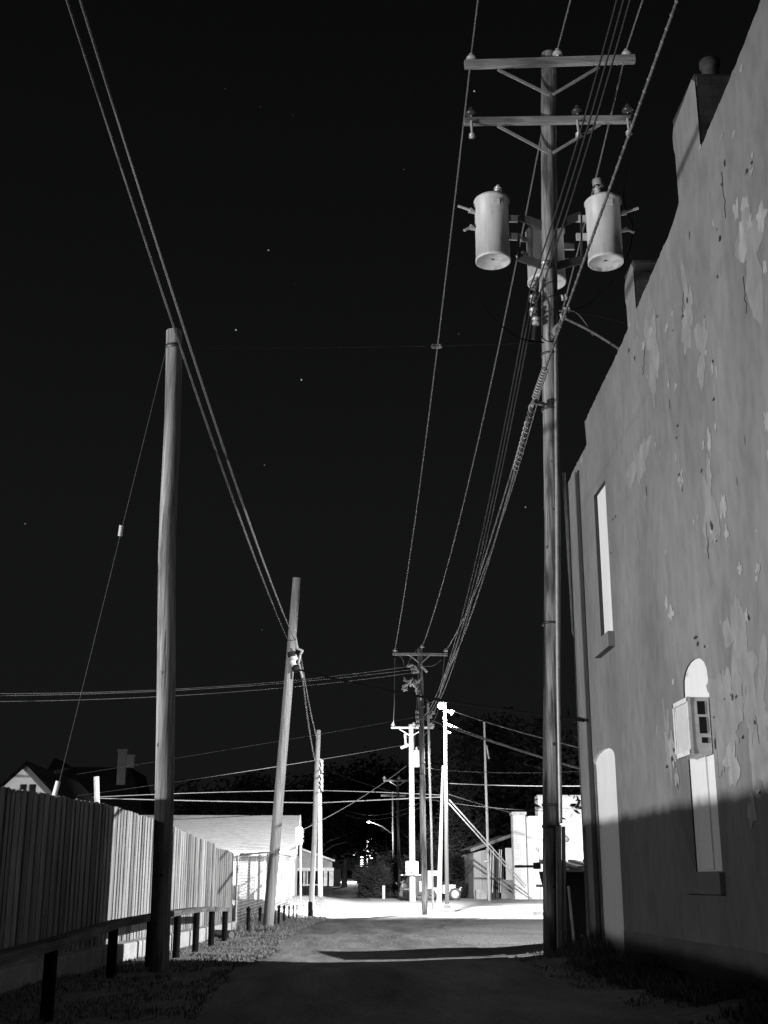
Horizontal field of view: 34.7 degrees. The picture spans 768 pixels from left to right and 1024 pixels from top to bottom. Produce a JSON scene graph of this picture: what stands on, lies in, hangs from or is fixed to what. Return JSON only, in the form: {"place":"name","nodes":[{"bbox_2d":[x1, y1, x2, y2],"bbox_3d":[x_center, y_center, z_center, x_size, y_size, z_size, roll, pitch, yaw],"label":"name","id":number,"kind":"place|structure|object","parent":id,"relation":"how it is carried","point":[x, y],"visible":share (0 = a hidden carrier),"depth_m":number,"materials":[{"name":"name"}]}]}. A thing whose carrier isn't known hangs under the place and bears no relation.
{"place":"outdoors","nodes":[
{"label":"outdoors","id":0,"kind":"place"},
{"bbox_2d":[0,761,93,802],"bbox_3d":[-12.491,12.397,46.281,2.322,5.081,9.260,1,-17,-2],"label":"gabled house","id":1,"kind":"structure","parent":0,"point":[26,775],"depth_m":42.72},
{"bbox_2d":[0,911,326,1023],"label":"verge grass","id":2,"kind":"structure","parent":0,"point":[255,928],"depth_m":13.54,"materials":[{"name":"plant"}]},
{"bbox_2d":[284,895,325,909],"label":"lawn","id":3,"kind":"structure","parent":0,"point":[295,898],"depth_m":51.47,"materials":[{"name":"white plant"}]},
{"bbox_2d":[295,827,303,905],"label":"cabinet on post","id":4,"kind":"object","parent":3,"relation":"on","point":[299,840],"visible":0.92,"depth_m":49.96,"materials":[{"name":"metal"}]},
{"bbox_2d":[0,0,759,870],"label":"sky","id":5,"kind":"structure","parent":0,"point":[295,162],"materials":[{"name":"black"}]},
{"bbox_2d":[297,887,466,897],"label":"grass field","id":6,"kind":"structure","parent":0,"point":[343,892],"depth_m":76.79,"materials":[{"name":"plant"}]},
{"bbox_2d":[48,749,153,814],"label":"dark house","id":7,"kind":"structure","parent":6,"relation":"on","point":[121,777],"depth_m":93.31,"materials":[{"name":"brick"}]},
{"bbox_2d":[143,777,267,814],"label":"tree","id":8,"kind":"object","parent":6,"relation":"on","point":[211,808],"visible":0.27,"depth_m":100.10,"materials":[{"name":"black plant"}]},
{"bbox_2d":[202,768,331,852],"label":"tree","id":9,"kind":"object","parent":6,"relation":"on","point":[248,783],"visible":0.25,"depth_m":105.30,"materials":[{"name":"black plant"}]},
{"bbox_2d":[258,774,379,863],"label":"tree","id":10,"kind":"object","parent":6,"relation":"on","point":[337,824],"visible":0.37,"depth_m":107.92,"materials":[{"name":"black plant"}]},
{"bbox_2d":[297,848,340,893],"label":"porch building","id":11,"kind":"structure","parent":6,"relation":"on","point":[331,877],"depth_m":78.72,"materials":[{"name":"grey"}]},
{"bbox_2d":[350,858,395,897],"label":"shrub","id":12,"kind":"object","parent":6,"relation":"on","point":[371,878],"visible":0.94,"depth_m":67.71,"materials":[{"name":"black plant"}]},
{"bbox_2d":[376,851,406,896],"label":"shrub","id":13,"kind":"object","parent":6,"relation":"on","point":[394,871],"visible":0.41,"depth_m":69.88,"materials":[{"name":"black plant"}]},
{"bbox_2d":[381,791,405,895],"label":"utility pole","id":14,"kind":"object","parent":6,"relation":"on","point":[393,795],"visible":0.59,"depth_m":73.83,"materials":[{"name":"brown wood"}]},
{"bbox_2d":[383,776,408,886],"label":"utility pole","id":15,"kind":"object","parent":6,"relation":"on","point":[397,780],"visible":0.98,"depth_m":69.90,"materials":[{"name":"grey wood"}]},
{"bbox_2d":[396,833,450,884],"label":"shrub","id":16,"kind":"object","parent":6,"relation":"on","point":[418,859],"visible":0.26,"depth_m":69.17,"materials":[{"name":"black plant"}]},
{"bbox_2d":[371,748,476,866],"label":"tree","id":17,"kind":"object","parent":6,"relation":"on","point":[404,818],"visible":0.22,"depth_m":85.17,"materials":[{"name":"black plant"}]},
{"bbox_2d":[442,848,465,896],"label":"shrub","id":18,"kind":"object","parent":6,"relation":"on","point":[456,870],"visible":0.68,"depth_m":68.91,"materials":[{"name":"black plant"}]},
{"bbox_2d":[429,781,504,860],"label":"tree","id":19,"kind":"object","parent":6,"relation":"on","point":[461,833],"visible":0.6,"depth_m":73.38,"materials":[{"name":"black plant"}]},
{"bbox_2d":[414,707,542,855],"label":"tree","id":20,"kind":"object","parent":6,"relation":"on","point":[461,754],"visible":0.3,"depth_m":78.32,"materials":[{"name":"black plant"}]},
{"bbox_2d":[455,708,604,847],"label":"tree","id":21,"kind":"object","parent":6,"relation":"on","point":[519,796],"visible":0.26,"depth_m":67.82,"materials":[{"name":"black plant"}]},
{"bbox_2d":[483,737,577,849],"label":"tree","id":22,"kind":"object","parent":6,"relation":"on","point":[510,844],"visible":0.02,"depth_m":89.76,"materials":[{"name":"black plant"}]},
{"bbox_2d":[0,871,766,1023],"bbox_3d":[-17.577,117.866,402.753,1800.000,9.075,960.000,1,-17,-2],"label":"ground","id":23,"kind":"structure","parent":0,"point":[701,1012],"depth_m":12.87,"materials":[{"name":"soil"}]},
{"bbox_2d":[0,959,43,992],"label":"kerb block","id":24,"kind":"structure","parent":23,"relation":"on","point":[14,975],"depth_m":12.71,"materials":[{"name":"concrete"}]},
{"bbox_2d":[33,948,101,977],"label":"kerb block","id":25,"kind":"structure","parent":23,"relation":"on","point":[73,962],"depth_m":15.02,"materials":[{"name":"concrete"}]},
{"bbox_2d":[94,776,99,802],"bbox_3d":[-6.109,5.997,26.150,0.182,0.726,0.115,1,-17,-2],"label":"vent pipe","id":26,"kind":"object","parent":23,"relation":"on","point":[96,790],"visible":0.6,"depth_m":26.13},
{"bbox_2d":[0,907,229,1021],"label":"guard rail","id":27,"kind":"object","parent":23,"relation":"on","point":[49,947],"visible":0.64,"depth_m":12.49,"materials":[{"name":"wood"}]},
{"bbox_2d":[89,940,141,966],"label":"kerb block","id":28,"kind":"structure","parent":23,"relation":"on","point":[128,949],"depth_m":17.28,"materials":[{"name":"concrete"}]},
{"bbox_2d":[0,786,233,961],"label":"plank fence","id":29,"kind":"object","parent":23,"relation":"on","point":[67,864],"visible":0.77,"depth_m":16.18,"materials":[{"name":"grey wood"}]},
{"bbox_2d":[132,934,172,956],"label":"kerb block","id":30,"kind":"structure","parent":23,"relation":"on","point":[143,939],"depth_m":18.47,"materials":[{"name":"concrete"}]},
{"bbox_2d":[149,328,181,971],"bbox_3d":[-2.791,1.510,15.850,0.457,8.397,0.252,1,-17,-2],"label":"utility pole","id":31,"kind":"object","parent":23,"relation":"on","point":[159,944],"visible":0.91,"depth_m":15.61,"materials":[{"name":"grey wood"}]},
{"bbox_2d":[52,351,165,796],"bbox_3d":[-3.777,0.866,16.945,0.082,5.940,2.360,14,-22,-40],"label":"guy wire","id":32,"kind":"object","parent":31,"relation":"attached to","point":[57,782],"visible":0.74,"depth_m":16.92,"materials":[{"name":"metal"}]},
{"bbox_2d":[170,929,199,947],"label":"kerb block","id":33,"kind":"structure","parent":23,"relation":"on","point":[186,938],"depth_m":21.49,"materials":[{"name":"concrete"}]},
{"bbox_2d":[189,925,218,942],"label":"kerb block","id":34,"kind":"structure","parent":23,"relation":"on","point":[203,933],"depth_m":23.21,"materials":[{"name":"concrete"}]},
{"bbox_2d":[139,815,302,898],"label":"white store","id":35,"kind":"structure","parent":23,"relation":"on","point":[228,832],"depth_m":56.35,"materials":[{"name":"paint"}]},
{"bbox_2d":[214,929,234,938],"bbox_3d":[-3.204,8.263,24.045,0.169,0.169,0.781,15,-22,-40],"label":"drain pipe","id":36,"kind":"object","parent":23,"relation":"on","point":[230,934],"visible":0.52,"depth_m":23.85,"materials":[{"name":"metal"}]},
{"bbox_2d":[215,921,236,929],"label":"kerb block","id":37,"kind":"structure","parent":23,"relation":"on","point":[231,925],"depth_m":26.33,"materials":[{"name":"concrete"}]},
{"bbox_2d":[232,904,257,923],"bbox_3d":[-3.467,9.886,29.745,0.800,0.787,0.661,-7,-18,22],"label":"shrub","id":38,"kind":"object","parent":23,"relation":"on","point":[245,917],"visible":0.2,"depth_m":29.73,"materials":[{"name":"grey plant"}]},
{"bbox_2d":[234,843,290,926],"bbox_3d":[-3.662,11.971,39.928,0.090,2.429,24.404,0,-17,-1],"label":"chain link fence","id":39,"kind":"object","parent":23,"relation":"on","point":[247,880],"visible":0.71,"depth_m":32.94,"materials":[{"name":"metal"}]},
{"bbox_2d":[263,577,303,929],"bbox_3d":[-2.384,5.661,29.499,0.858,8.438,0.480,1,-17,-2],"label":"utility pole","id":40,"kind":"object","parent":23,"relation":"on","point":[292,666],"visible":0.97,"depth_m":29.45,"materials":[{"name":"grey wood"}]},
{"bbox_2d":[66,0,288,640],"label":"telephone cable","id":41,"kind":"object","parent":40,"relation":"attached to","point":[76,30],"visible":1,"depth_m":12.49,"materials":[{"name":"rubber"}]},
{"bbox_2d":[79,0,294,640],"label":"telephone cable","id":42,"kind":"object","parent":40,"relation":"attached to","point":[90,32],"visible":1,"depth_m":12.29,"materials":[{"name":"rubber"}]},
{"bbox_2d":[87,61,287,639],"bbox_3d":[-2.264,-2.889,10.918,0.043,0.768,40.498,0,-17,0],"label":"telephone cable","id":43,"kind":"object","parent":40,"relation":"attached to","point":[170,313],"visible":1,"depth_m":12.63,"materials":[{"name":"rubber"}]},
{"bbox_2d":[101,66,294,639],"bbox_3d":[-2.161,-2.878,10.919,0.044,0.792,40.503,0,-17,0],"label":"telephone cable","id":44,"kind":"object","parent":40,"relation":"attached to","point":[181,317],"visible":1,"depth_m":12.71,"materials":[{"name":"rubber"}]},
{"bbox_2d":[301,657,316,738],"bbox_3d":[-2.128,5.484,35.311,0.035,0.854,11.107,0,-17,-1],"label":"overhead cable","id":45,"kind":"object","parent":40,"relation":"attached to","point":[307,697],"visible":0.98,"depth_m":33.94,"materials":[{"name":"rubber"}]},
{"bbox_2d":[300,669,584,721],"bbox_3d":[0.400,3.421,23.814,0.047,2.794,13.078,7,-18,-21],"label":"overhead cable","id":46,"kind":"object","parent":40,"relation":"attached to","point":[493,708],"visible":0.98,"depth_m":21.74,"materials":[{"name":"rubber"}]},
{"bbox_2d":[308,730,320,916],"bbox_3d":[-2.253,10.070,39.831,0.324,5.943,0.180,1,-17,-2],"label":"utility pole","id":47,"kind":"object","parent":23,"relation":"on","point":[313,842],"visible":0.95,"depth_m":39.72,"materials":[{"name":"grey wood"}]},
{"bbox_2d":[302,678,315,761],"bbox_3d":[-2.124,6.093,35.127,0.043,1.045,11.106,0,-17,-1],"label":"overhead cable","id":48,"kind":"object","parent":47,"relation":"attached to","point":[307,718],"visible":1,"depth_m":33.34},
{"bbox_2d":[289,762,401,886],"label":"tree","id":49,"kind":"object","parent":23,"relation":"on","point":[376,809],"visible":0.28,"depth_m":115.12,"materials":[{"name":"black plant"}]},
{"bbox_2d":[332,746,456,863],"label":"tree","id":50,"kind":"object","parent":23,"relation":"on","point":[379,775],"visible":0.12,"depth_m":121.43,"materials":[{"name":"black plant"}]},
{"bbox_2d":[391,722,432,901],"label":"utility pole","id":51,"kind":"object","parent":23,"relation":"on","point":[412,888],"visible":0.94,"depth_m":58.50,"materials":[{"name":"white wood"}]},
{"bbox_2d":[77,745,402,795],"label":"overhead cable","id":52,"kind":"object","parent":51,"relation":"attached to","point":[233,773],"visible":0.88,"depth_m":46.17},
{"bbox_2d":[406,861,417,874],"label":"arrow sign","id":53,"kind":"object","parent":51,"relation":"attached to","point":[411,867],"visible":1,"depth_m":57.41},
{"bbox_2d":[412,747,419,766],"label":"pole transformer","id":54,"kind":"object","parent":51,"relation":"attached to","point":[416,756],"visible":0.97,"depth_m":58.97,"materials":[{"name":"paint"}]},
{"bbox_2d":[393,644,447,914],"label":"utility pole","id":55,"kind":"object","parent":23,"relation":"on","point":[420,654],"visible":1,"depth_m":43.10,"materials":[{"name":"grey wood"}]},
{"bbox_2d":[0,666,406,693],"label":"power line","id":56,"kind":"object","parent":55,"relation":"attached to","point":[190,688],"visible":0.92,"depth_m":39.25,"materials":[{"name":"metal"}]},
{"bbox_2d":[0,673,408,701],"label":"power line","id":57,"kind":"object","parent":55,"relation":"attached to","point":[193,694],"visible":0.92,"depth_m":39.23,"materials":[{"name":"metal"}]},
{"bbox_2d":[0,669,409,695],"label":"power line","id":58,"kind":"object","parent":55,"relation":"attached to","point":[190,689],"visible":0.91,"depth_m":39.23,"materials":[{"name":"metal"}]},
{"bbox_2d":[80,717,414,773],"bbox_3d":[-3.699,7.264,38.758,13.214,2.736,0.011,15,-23,-41],"label":"overhead cable","id":59,"kind":"object","parent":55,"relation":"attached to","point":[241,747],"visible":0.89,"depth_m":38.02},
{"bbox_2d":[323,768,540,810],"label":"overhead cable","id":60,"kind":"object","parent":55,"relation":"attached to","point":[441,801],"visible":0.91,"depth_m":45.64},
{"bbox_2d":[427,768,579,772],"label":"overhead cable","id":61,"kind":"object","parent":55,"relation":"attached to","point":[504,772],"visible":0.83,"depth_m":35.34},
{"bbox_2d":[424,699,434,914],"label":"utility pole","id":62,"kind":"object","parent":23,"relation":"on","point":[430,799],"visible":0.9,"depth_m":42.88,"materials":[{"name":"grey wood"}]},
{"bbox_2d":[431,720,578,768],"bbox_3d":[2.864,6.219,33.689,0.039,3.515,19.865,2,-17,-6],"label":"overhead cable","id":63,"kind":"object","parent":62,"relation":"attached to","point":[503,745],"visible":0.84,"depth_m":31.64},
{"bbox_2d":[436,766,443,902],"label":"utility pole","id":64,"kind":"object","parent":23,"relation":"on","point":[439,888],"visible":0.95,"depth_m":56.02,"materials":[{"name":"white wood"}]},
{"bbox_2d":[320,796,440,802],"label":"overhead cable","id":65,"kind":"object","parent":64,"relation":"attached to","point":[376,800],"visible":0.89,"depth_m":57.63,"materials":[{"name":"rubber"}]},
{"bbox_2d":[438,701,455,913],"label":"utility pole","id":66,"kind":"object","parent":23,"relation":"on","point":[447,909],"visible":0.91,"depth_m":44.95,"materials":[{"name":"white wood"}]},
{"bbox_2d":[451,710,577,747],"bbox_3d":[3.281,6.031,34.914,0.031,3.754,22.014,1,-17,-4],"label":"overhead cable","id":67,"kind":"object","parent":66,"relation":"attached to","point":[514,730],"visible":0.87,"depth_m":32.57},
{"bbox_2d":[449,783,579,786],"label":"overhead cable","id":68,"kind":"object","parent":66,"relation":"attached to","point":[508,785],"visible":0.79,"depth_m":54.61,"materials":[{"name":"rubber"}]},
{"bbox_2d":[459,834,512,898],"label":"shed","id":69,"kind":"structure","parent":23,"relation":"on","point":[475,872],"depth_m":64.71,"materials":[{"name":"wood"}]},
{"bbox_2d":[483,722,490,900],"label":"utility pole","id":70,"kind":"object","parent":23,"relation":"on","point":[487,825],"visible":0.91,"depth_m":60.53,"materials":[{"name":"grey wood"}]},
{"bbox_2d":[448,803,524,887],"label":"guy guard","id":71,"kind":"object","parent":70,"relation":"attached to","point":[485,844],"visible":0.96,"depth_m":58.94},
{"bbox_2d":[449,799,525,886],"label":"guy guard","id":72,"kind":"object","parent":70,"relation":"attached to","point":[487,842],"visible":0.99,"depth_m":59.02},
{"bbox_2d":[509,795,582,898],"bbox_3d":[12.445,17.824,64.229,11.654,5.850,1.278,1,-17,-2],"label":"brick building","id":73,"kind":"structure","parent":23,"relation":"on","point":[527,839],"depth_m":63.90,"materials":[{"name":"white paint"}]},
{"bbox_2d":[526,849,539,898],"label":"door","id":74,"kind":"structure","parent":73,"relation":"in","point":[532,855],"depth_m":63.60,"materials":[{"name":"white paint"}]},
{"bbox_2d":[464,48,635,954],"bbox_3d":[2.886,-0.898,19.463,3.030,15.120,0.529,1,-17,-2],"label":"utility pole","id":75,"kind":"object","parent":23,"relation":"on","point":[548,120],"visible":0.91,"depth_m":19.75,"materials":[{"name":"grey wood"}]},
{"bbox_2d":[192,343,532,348],"bbox_3d":[-0.069,-2.528,18.635,5.896,1.293,0.011,8,-19,-25],"label":"guy wire","id":76,"kind":"object","parent":75,"relation":"attached to","point":[373,346],"visible":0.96,"depth_m":18.61,"materials":[{"name":"metal"}]},
{"bbox_2d":[395,0,478,647],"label":"power line","id":77,"kind":"object","parent":75,"relation":"attached to","point":[443,295],"visible":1,"depth_m":25.95,"materials":[{"name":"metal"}]},
{"bbox_2d":[457,184,520,269],"bbox_3d":[1.776,-4.891,20.742,0.929,1.437,0.612,13,-21,-37],"label":"pole transformer","id":78,"kind":"object","parent":75,"relation":"attached to","point":[494,237],"visible":1,"depth_m":20.57,"materials":[{"name":"paint"}]},
{"bbox_2d":[440,374,541,690],"bbox_3d":[2.279,2.109,32.079,0.029,1.310,25.907,0,-17,-1],"label":"power line","id":79,"kind":"object","parent":75,"relation":"attached to","point":[489,543],"visible":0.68,"depth_m":27.09,"materials":[{"name":"rubber"}]},
{"bbox_2d":[423,0,570,643],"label":"power line","id":80,"kind":"object","parent":75,"relation":"attached to","point":[501,333],"visible":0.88,"depth_m":27.52,"materials":[{"name":"metal"}]},
{"bbox_2d":[474,288,543,342],"bbox_3d":[2.042,-3.165,19.736,1.234,0.777,0.165,7,-18,-21],"label":"drop wire","id":81,"kind":"object","parent":75,"relation":"attached to","point":[501,325],"visible":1,"depth_m":19.61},
{"bbox_2d":[420,0,617,720],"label":"power line","id":82,"kind":"object","parent":75,"relation":"attached to","point":[609,27],"visible":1,"depth_m":20.04,"materials":[{"name":"metal"}]},
{"bbox_2d":[424,0,624,719],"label":"power line","id":83,"kind":"object","parent":75,"relation":"attached to","point":[610,47],"visible":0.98,"depth_m":19.47,"materials":[{"name":"metal"}]},
{"bbox_2d":[425,0,630,720],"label":"power line","id":84,"kind":"object","parent":75,"relation":"attached to","point":[618,41],"visible":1,"depth_m":19.00,"materials":[{"name":"metal"}]},
{"bbox_2d":[446,0,643,649],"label":"power line","id":85,"kind":"object","parent":75,"relation":"attached to","point":[572,270],"visible":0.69,"depth_m":24.84,"materials":[{"name":"metal"}]},
{"bbox_2d":[516,226,574,291],"bbox_3d":[2.773,-4.598,21.426,0.971,1.300,0.695,14,-22,-38],"label":"pole transformer","id":86,"kind":"object","parent":75,"relation":"attached to","point":[532,240],"visible":0.28,"depth_m":21.27,"materials":[{"name":"paint"}]},
{"bbox_2d":[441,0,678,680],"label":"lashed cable","id":87,"kind":"object","parent":75,"relation":"attached to","point":[540,383],"visible":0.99,"depth_m":16.96,"materials":[{"name":"rubber"}]},
{"bbox_2d":[565,317,619,349],"bbox_3d":[3.322,-2.704,19.007,0.135,1.619,2.106,6,-18,-18],"label":"drop wire","id":88,"kind":"object","parent":75,"relation":"attached to","point":[595,334],"visible":0.77,"depth_m":19.24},
{"bbox_2d":[562,309,627,324],"bbox_3d":[3.380,-3.084,19.502,0.127,0.879,1.524,11,-20,-31],"label":"drop wire","id":89,"kind":"object","parent":75,"relation":"attached to","point":[623,322],"visible":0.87,"depth_m":19.52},
{"bbox_2d":[569,130,632,309],"bbox_3d":[3.675,-4.997,20.860,1.306,3.604,0.234,1,-17,-2],"label":"drop wire","id":90,"kind":"object","parent":75,"relation":"attached to","point":[632,234],"visible":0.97,"depth_m":20.79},
{"bbox_2d":[575,177,638,270],"bbox_3d":[3.786,-4.942,20.850,0.918,1.556,0.641,-12,-20,34],"label":"pole transformer","id":91,"kind":"object","parent":75,"relation":"attached to","point":[605,252],"visible":0.97,"depth_m":20.66,"materials":[{"name":"paint"}]},
{"bbox_2d":[536,859,586,943],"bbox_3d":[3.338,6.117,19.105,1.650,1.414,2.003,1,-17,-2],"label":"dumpster","id":92,"kind":"object","parent":23,"relation":"on","point":[575,881],"visible":0.1,"depth_m":18.26,"materials":[{"name":"metal"}]},
{"bbox_2d":[567,886,574,940],"bbox_3d":[2.737,5.920,17.936,0.070,0.881,0.100,1,-17,-2],"label":"leaning board","id":93,"kind":"object","parent":23,"relation":"on","point":[570,909],"visible":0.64,"depth_m":17.93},
{"bbox_2d":[514,933,767,1023],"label":"wall weeds","id":94,"kind":"object","parent":23,"relation":"on","point":[631,969],"depth_m":12.70,"materials":[{"name":"black plant"}]},
{"bbox_2d":[562,0,767,993],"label":"stucco building","id":95,"kind":"structure","parent":23,"relation":"on","point":[668,481],"depth_m":12.88,"materials":[{"name":"paint"}]},
{"bbox_2d":[593,481,614,657],"bbox_3d":[2.999,0.780,16.902,0.147,2.320,0.938,1,-17,-2],"label":"window","id":96,"kind":"structure","parent":95,"relation":"in","point":[606,642],"depth_m":17.05,"materials":[{"name":"paint"}]},
{"bbox_2d":[593,748,624,953],"bbox_3d":[3.017,4.581,16.400,0.050,2.797,1.411,1,-17,-2],"label":"door","id":97,"kind":"structure","parent":95,"relation":"in","point":[612,920],"depth_m":16.55,"materials":[{"name":"paint"}]},
{"bbox_2d":[672,697,711,758],"bbox_3d":[3.078,2.164,12.288,0.212,0.555,0.560,1,-17,-2],"label":"air conditioner","id":98,"kind":"object","parent":95,"relation":"attached to","point":[692,728],"visible":1,"depth_m":12.08,"materials":[{"name":"metal"}]},
{"bbox_2d":[682,658,726,894],"bbox_3d":[3.168,2.657,12.426,0.100,2.303,1.291,1,-17,-2],"label":"window","id":99,"kind":"structure","parent":95,"relation":"in","point":[706,831],"depth_m":12.22,"materials":[{"name":"paint"}]},
{"bbox_2d":[232,896,542,914],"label":"street","id":100,"kind":"structure","parent":0,"point":[333,905],"depth_m":49.60,"materials":[{"name":"asphalt"}]},
{"bbox_2d":[317,759,323,896],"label":"utility pole","id":101,"kind":"object","parent":100,"relation":"on","point":[320,868],"visible":0.9,"depth_m":58.44,"materials":[{"name":"grey wood"}]},
{"bbox_2d":[100,798,319,802],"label":"overhead cable","id":102,"kind":"object","parent":101,"relation":"attached to","point":[207,800],"visible":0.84,"depth_m":55.71,"materials":[{"name":"rubber"}]},
{"bbox_2d":[100,790,319,796],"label":"overhead cable","id":103,"kind":"object","parent":101,"relation":"attached to","point":[211,792],"visible":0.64,"depth_m":55.47,"materials":[{"name":"rubber"}]},
{"bbox_2d":[189,913,689,1023],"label":"alley","id":104,"kind":"structure","parent":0,"point":[349,968],"depth_m":12.93,"materials":[{"name":"asphalt"}]},
{"bbox_2d":[368,898,542,900],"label":"parking lot","id":105,"kind":"structure","parent":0,"point":[443,899],"depth_m":62.38,"materials":[{"name":"concrete"}]},
{"bbox_2d":[398,874,421,899],"bbox_3d":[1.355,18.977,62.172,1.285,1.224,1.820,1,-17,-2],"label":"pickup truck","id":106,"kind":"object","parent":105,"relation":"on","point":[403,890],"visible":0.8,"depth_m":61.40,"materials":[{"name":"black paint"}]},
{"bbox_2d":[427,871,461,899],"bbox_3d":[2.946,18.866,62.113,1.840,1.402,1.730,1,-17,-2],"label":"flatbed truck","id":107,"kind":"object","parent":105,"relation":"on","point":[454,893],"visible":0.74,"depth_m":61.36,"materials":[{"name":"paint"}]},
{"bbox_2d":[475,890,486,898],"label":"rubble box","id":108,"kind":"object","parent":105,"relation":"on","point":[480,894],"visible":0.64,"depth_m":63.23,"materials":[{"name":"concrete"}]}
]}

